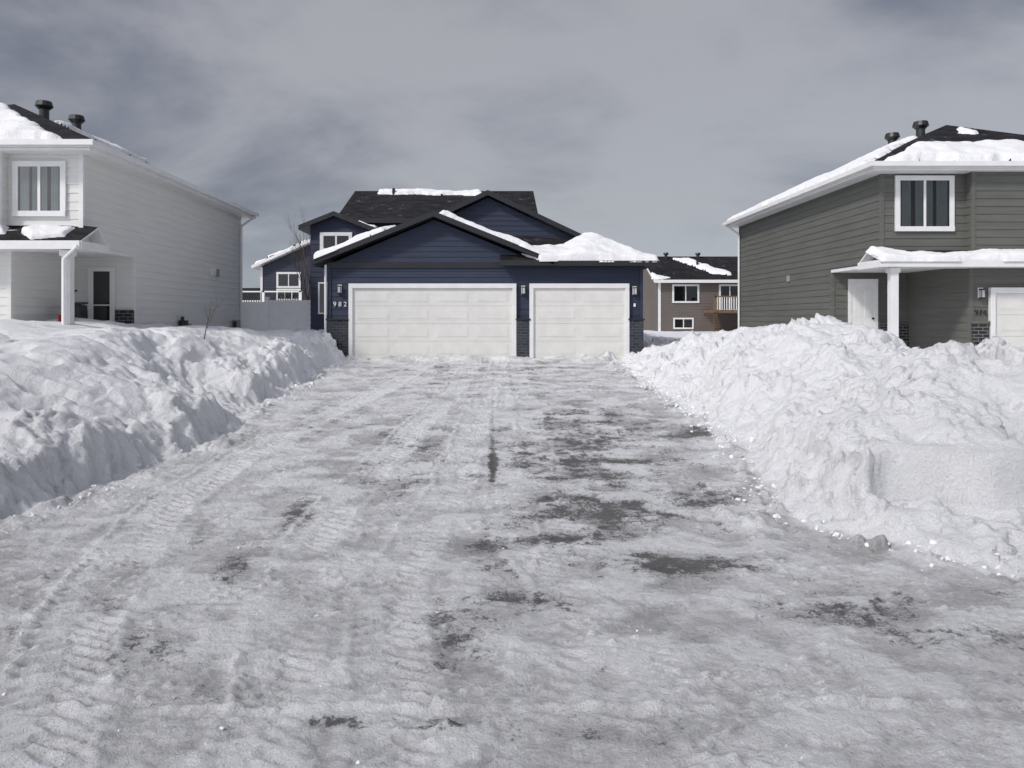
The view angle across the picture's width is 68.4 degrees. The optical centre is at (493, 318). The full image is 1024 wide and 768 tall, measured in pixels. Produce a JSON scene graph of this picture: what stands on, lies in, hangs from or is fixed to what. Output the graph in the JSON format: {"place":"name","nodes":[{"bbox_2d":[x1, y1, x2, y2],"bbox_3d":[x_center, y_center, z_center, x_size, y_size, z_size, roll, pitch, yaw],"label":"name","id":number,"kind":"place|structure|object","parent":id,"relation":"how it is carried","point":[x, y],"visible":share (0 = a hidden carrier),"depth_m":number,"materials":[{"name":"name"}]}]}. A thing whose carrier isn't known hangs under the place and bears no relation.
{"place":"outdoors","nodes":[
{"label":"outdoors","id":0,"kind":"place"},
{"bbox_2d":[0,224,8,233],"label":"porch roof snow","id":1,"kind":"structure","parent":0,"point":[4,228],"depth_m":16.19,"materials":[{"name":"white snow"}]},
{"bbox_2d":[21,224,74,239],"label":"porch roof snow","id":2,"kind":"structure","parent":0,"point":[36,231],"depth_m":16.04,"materials":[{"name":"white snow"}]},
{"bbox_2d":[0,313,1023,767],"bbox_3d":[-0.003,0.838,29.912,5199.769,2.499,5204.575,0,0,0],"label":"snowy ground","id":3,"kind":"structure","parent":0,"point":[766,639],"depth_m":6.35,"materials":[{"name":"white snow"}]},
{"bbox_2d":[0,226,108,324],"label":"porch roof and post","id":4,"kind":"structure","parent":3,"relation":"on","point":[69,245],"depth_m":15.88,"materials":[{"name":"white wood"}]},
{"bbox_2d":[58,290,77,321],"bbox_3d":[-9.723,-0.161,17.346,0.325,1.022,0.591,0,0,0],"label":"snow shovel","id":5,"kind":"object","parent":3,"relation":"on","point":[59,317],"visible":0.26,"depth_m":17.09,"materials":[{"name":"red plastic"}]},
{"bbox_2d":[74,302,87,318],"bbox_3d":[-9.905,0.201,17.900,0.370,1.198,0.400,0,0,0],"label":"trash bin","id":6,"kind":"object","parent":3,"relation":"on","point":[80,309],"visible":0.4,"depth_m":17.77,"materials":[{"name":"plastic"}]},
{"bbox_2d":[0,153,239,326],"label":"walls","id":7,"kind":"structure","parent":3,"relation":"on","point":[179,245],"depth_m":19.25,"materials":[{"name":"white"}]},
{"bbox_2d":[12,161,66,216],"bbox_3d":[-9.920,-2.835,16.451,1.160,1.210,0.065,0,0,0],"label":"window","id":8,"kind":"structure","parent":7,"relation":"attached to","point":[39,188],"depth_m":16.45,"materials":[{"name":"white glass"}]},
{"bbox_2d":[87,267,133,323],"bbox_3d":[-9.750,-0.040,18.842,1.500,2.480,0.080,0,0,0],"label":"front door","id":9,"kind":"structure","parent":7,"relation":"attached to","point":[102,293],"depth_m":18.85,"materials":[{"name":"white glass"}]},
{"bbox_2d":[0,146,255,323],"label":"soffit and corner boards","id":10,"kind":"structure","parent":7,"relation":"attached to","point":[108,159],"depth_m":17.11,"materials":[{"name":"white"}]},
{"bbox_2d":[0,104,90,147],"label":"roof","id":11,"kind":"structure","parent":10,"relation":"on","point":[62,132],"depth_m":18.17,"materials":[{"name":"concrete"}]},
{"bbox_2d":[0,102,61,138],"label":"snow","id":12,"kind":"structure","parent":11,"relation":"on","point":[14,124],"depth_m":16.20,"materials":[{"name":"white snow"}]},
{"bbox_2d":[34,100,85,129],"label":"roof vents","id":13,"kind":"object","parent":11,"relation":"on","point":[44,107],"visible":0.83,"depth_m":21.49,"materials":[{"name":"grey metal"}]},
{"bbox_2d":[54,120,149,164],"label":"snow","id":14,"kind":"structure","parent":11,"relation":"on","point":[100,140],"depth_m":23.99,"materials":[{"name":"white snow"}]},
{"bbox_2d":[0,139,258,327],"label":"gutters","id":15,"kind":"object","parent":10,"relation":"attached to","point":[85,142],"visible":0.87,"depth_m":17.79,"materials":[{"name":"white metal"}]},
{"bbox_2d":[179,268,239,327],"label":"utility meters","id":16,"kind":"object","parent":7,"relation":"attached to","point":[216,273],"visible":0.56,"depth_m":24.21,"materials":[{"name":"metal"}]},
{"bbox_2d":[204,302,221,338],"bbox_3d":[-6.080,0.081,16.162,0.516,0.977,0.361,0,0,42],"label":"sapling","id":17,"kind":"object","parent":3,"relation":"on","point":[208,319],"visible":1,"depth_m":16.12,"materials":[{"name":"brown plant"}]},
{"bbox_2d":[242,291,302,301],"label":"railing","id":18,"kind":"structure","parent":3,"relation":"on","point":[263,296],"depth_m":46.47,"materials":[{"name":"white wood"}]},
{"bbox_2d":[242,297,310,330],"bbox_3d":[-8.960,0.200,28.000,5.250,2.000,0.170,0,0,0],"label":"vinyl fence","id":19,"kind":"object","parent":3,"relation":"on","point":[268,314],"visible":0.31,"depth_m":27.97,"materials":[{"name":"grey plastic"}]},
{"bbox_2d":[261,245,310,299],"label":"walls","id":20,"kind":"structure","parent":3,"relation":"on","point":[281,264],"depth_m":49.99,"materials":[{"name":"blue wood"}]},
{"bbox_2d":[260,267,300,301],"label":"windows","id":21,"kind":"structure","parent":20,"relation":"attached to","point":[287,279],"depth_m":49.96,"materials":[{"name":"white glass"}]},
{"bbox_2d":[251,239,310,269],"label":"roof","id":22,"kind":"structure","parent":20,"relation":"on","point":[258,265],"depth_m":49.50,"materials":[{"name":"concrete"}]},
{"bbox_2d":[255,240,306,262],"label":"roof snow","id":23,"kind":"structure","parent":22,"relation":"on","point":[270,255],"depth_m":49.90,"materials":[{"name":"white snow"}]},
{"bbox_2d":[282,198,310,299],"bbox_3d":[-8.227,-2.133,32.776,1.885,6.278,2.923,0,0,-20],"label":"bare tree","id":24,"kind":"object","parent":3,"relation":"on","point":[309,277],"visible":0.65,"depth_m":32.22,"materials":[{"name":"brown plant"}]},
{"bbox_2d":[310,198,639,355],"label":"walls","id":25,"kind":"structure","parent":3,"relation":"on","point":[434,241],"depth_m":22.49,"materials":[{"name":"blue"}]},
{"bbox_2d":[318,232,351,313],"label":"windows","id":26,"kind":"structure","parent":25,"relation":"attached to","point":[329,239],"depth_m":25.96,"materials":[{"name":"white glass"}]},
{"bbox_2d":[348,283,515,355],"bbox_3d":[-1.805,0.090,22.424,4.990,2.260,0.113,0,0,0],"label":"double garage door trim","id":27,"kind":"structure","parent":25,"relation":"attached to","point":[351,286],"depth_m":22.37,"materials":[{"name":"white wood"}]},
{"bbox_2d":[353,288,511,358],"bbox_3d":[-1.805,0.159,22.450,4.750,2.113,0.054,0,0,0],"label":"double garage door","id":28,"kind":"structure","parent":25,"relation":"in","point":[431,305],"depth_m":22.43,"materials":[{"name":"white metal"}]},
{"bbox_2d":[298,190,660,269],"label":"roof","id":29,"kind":"structure","parent":25,"relation":"on","point":[410,211],"depth_m":23.77,"materials":[{"name":"concrete"}]},
{"bbox_2d":[313,225,395,259],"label":"roof snow","id":30,"kind":"structure","parent":29,"relation":"on","point":[322,252],"depth_m":22.15,"materials":[{"name":"white snow"}]},
{"bbox_2d":[377,188,481,195],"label":"roof snow","id":31,"kind":"structure","parent":29,"relation":"on","point":[474,192],"depth_m":29.49,"materials":[{"name":"white snow"}]},
{"bbox_2d":[440,210,547,253],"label":"roof snow","id":32,"kind":"structure","parent":29,"relation":"on","point":[519,242],"depth_m":22.14,"materials":[{"name":"white snow"}]},
{"bbox_2d":[522,232,658,261],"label":"roof snow","id":33,"kind":"structure","parent":29,"relation":"on","point":[588,246],"depth_m":22.22,"materials":[{"name":"white snow"}]},
{"bbox_2d":[337,285,636,306],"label":"wall lamps","id":34,"kind":"object","parent":25,"relation":"attached to","point":[339,289],"depth_m":22.35,"materials":[{"name":"metal"}]},
{"bbox_2d":[529,283,628,357],"bbox_3d":[2.565,0.090,22.424,2.970,2.260,0.113,0,0,0],"label":"single garage door trim","id":35,"kind":"structure","parent":25,"relation":"attached to","point":[532,286],"depth_m":22.37,"materials":[{"name":"white wood"}]},
{"bbox_2d":[534,288,624,358],"bbox_3d":[2.565,0.159,22.450,2.730,2.113,0.054,0,0,0],"label":"single garage door","id":36,"kind":"structure","parent":25,"relation":"in","point":[579,305],"depth_m":22.43,"materials":[{"name":"white metal"}]},
{"bbox_2d":[324,262,643,331],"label":"trim","id":37,"kind":"structure","parent":3,"relation":"on","point":[328,266],"depth_m":22.45,"materials":[{"name":"blue"}]},
{"bbox_2d":[327,320,643,356],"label":"brick piers","id":38,"kind":"structure","parent":3,"relation":"on","point":[337,330],"depth_m":22.37,"materials":[{"name":"brick"}]},
{"bbox_2d":[326,318,644,319],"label":"brick caps","id":39,"kind":"object","parent":38,"relation":"on","point":[516,319],"visible":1,"depth_m":22.34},
{"bbox_2d":[1,362,1014,763],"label":"snow clods","id":40,"kind":"object","parent":3,"relation":"on","point":[751,440],"visible":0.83,"depth_m":8.48,"materials":[{"name":"white snow"}]},
{"bbox_2d":[643,269,737,331],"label":"walls","id":41,"kind":"structure","parent":3,"relation":"on","point":[670,310],"depth_m":49.99,"materials":[{"name":"beige"}]},
{"bbox_2d":[647,256,737,330],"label":"roof","id":42,"kind":"structure","parent":41,"relation":"on","point":[675,271],"depth_m":51.00,"materials":[{"name":"concrete"}]},
{"bbox_2d":[663,252,699,264],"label":"roof vents","id":43,"kind":"object","parent":42,"relation":"on","point":[665,254],"visible":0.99,"depth_m":53.51,"materials":[{"name":"black metal"}]},
{"bbox_2d":[672,258,730,274],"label":"roof snow","id":44,"kind":"structure","parent":42,"relation":"on","point":[704,266],"depth_m":51.52,"materials":[{"name":"white snow"}]},
{"bbox_2d":[672,284,737,328],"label":"windows","id":45,"kind":"structure","parent":41,"relation":"attached to","point":[685,293],"depth_m":49.96,"materials":[{"name":"white glass"}]},
{"bbox_2d":[703,295,737,331],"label":"deck","id":46,"kind":"structure","parent":3,"relation":"on","point":[715,311],"depth_m":47.27,"materials":[{"name":"brown wood"}]},
{"bbox_2d":[740,172,1023,348],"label":"walls","id":47,"kind":"structure","parent":3,"relation":"on","point":[808,246],"depth_m":20.61,"materials":[{"name":"grey"}]},
{"bbox_2d":[726,167,1023,342],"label":"soffit and corner boards","id":48,"kind":"structure","parent":47,"relation":"attached to","point":[854,179],"depth_m":18.67,"materials":[{"name":"grey"}]},
{"bbox_2d":[723,161,1023,327],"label":"gutters","id":49,"kind":"object","parent":48,"relation":"attached to","point":[855,170],"visible":0.87,"depth_m":18.51,"materials":[{"name":"white metal"}]},
{"bbox_2d":[864,125,1023,163],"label":"roof","id":50,"kind":"structure","parent":48,"relation":"on","point":[947,133],"depth_m":21.03,"materials":[{"name":"concrete"}]},
{"bbox_2d":[727,136,917,220],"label":"snow","id":51,"kind":"structure","parent":50,"relation":"on","point":[874,155],"depth_m":23.01,"materials":[{"name":"white snow"}]},
{"bbox_2d":[884,120,928,143],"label":"roof vents","id":52,"kind":"object","parent":50,"relation":"on","point":[920,126],"visible":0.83,"depth_m":23.68,"materials":[{"name":"grey metal"}]},
{"bbox_2d":[884,139,1023,160],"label":"snow","id":53,"kind":"structure","parent":50,"relation":"on","point":[999,150],"depth_m":18.35,"materials":[{"name":"white snow"}]},
{"bbox_2d":[956,127,978,133],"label":"snow patch","id":54,"kind":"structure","parent":50,"relation":"on","point":[962,130],"depth_m":21.43,"materials":[{"name":"white snow"}]},
{"bbox_2d":[848,279,908,346],"bbox_3d":[10.675,0.140,21.311,2.190,2.520,0.142,0,0,0],"label":"front door","id":55,"kind":"structure","parent":47,"relation":"attached to","point":[862,301],"depth_m":21.34,"materials":[{"name":"metal"}]},
{"bbox_2d":[786,275,989,345],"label":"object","id":56,"kind":"structure","parent":47,"relation":"attached to","point":[980,331],"depth_m":18.46,"materials":[{"name":"charcoal brick"},{"name":"dark metal"},{"name":"frosted glass"}]},
{"bbox_2d":[895,175,954,230],"bbox_3d":[10.690,-2.850,18.651,1.460,1.380,0.065,0,0,0],"label":"window","id":57,"kind":"structure","parent":47,"relation":"attached to","point":[924,202],"depth_m":18.65,"materials":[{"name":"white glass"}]},
{"bbox_2d":[988,287,1023,338],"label":"garage door trim","id":58,"kind":"structure","parent":47,"relation":"attached to","point":[992,291],"depth_m":18.45,"materials":[{"name":"white wood"}]},
{"bbox_2d":[996,293,1023,347],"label":"garage door","id":59,"kind":"structure","parent":47,"relation":"in","point":[1009,317],"depth_m":18.51,"materials":[{"name":"white metal"}]},
{"bbox_2d":[858,250,1023,336],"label":"porch roof and post","id":60,"kind":"structure","parent":3,"relation":"on","point":[893,269],"depth_m":18.08,"materials":[{"name":"white wood"}]},
{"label":"walls","id":61,"kind":"object","parent":3,"relation":"on","visible":0},
{"bbox_2d":[242,288,259,301],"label":"railing","id":62,"kind":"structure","parent":61,"relation":"on","point":[250,289],"depth_m":105.79,"materials":[{"name":"metal"}]},
{"bbox_2d":[0,0,1023,287],"label":"sky","id":63,"kind":"structure","parent":0,"point":[646,126],"materials":[{"name":"grey"}]},
{"bbox_2d":[650,272,669,279],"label":"roof snow","id":64,"kind":"structure","parent":0,"point":[656,276],"depth_m":49.77,"materials":[{"name":"white snow"}]},
{"bbox_2d":[866,246,1023,260],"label":"porch roof snow","id":65,"kind":"structure","parent":0,"point":[886,254],"depth_m":17.93,"materials":[{"name":"white snow"}]}
]}

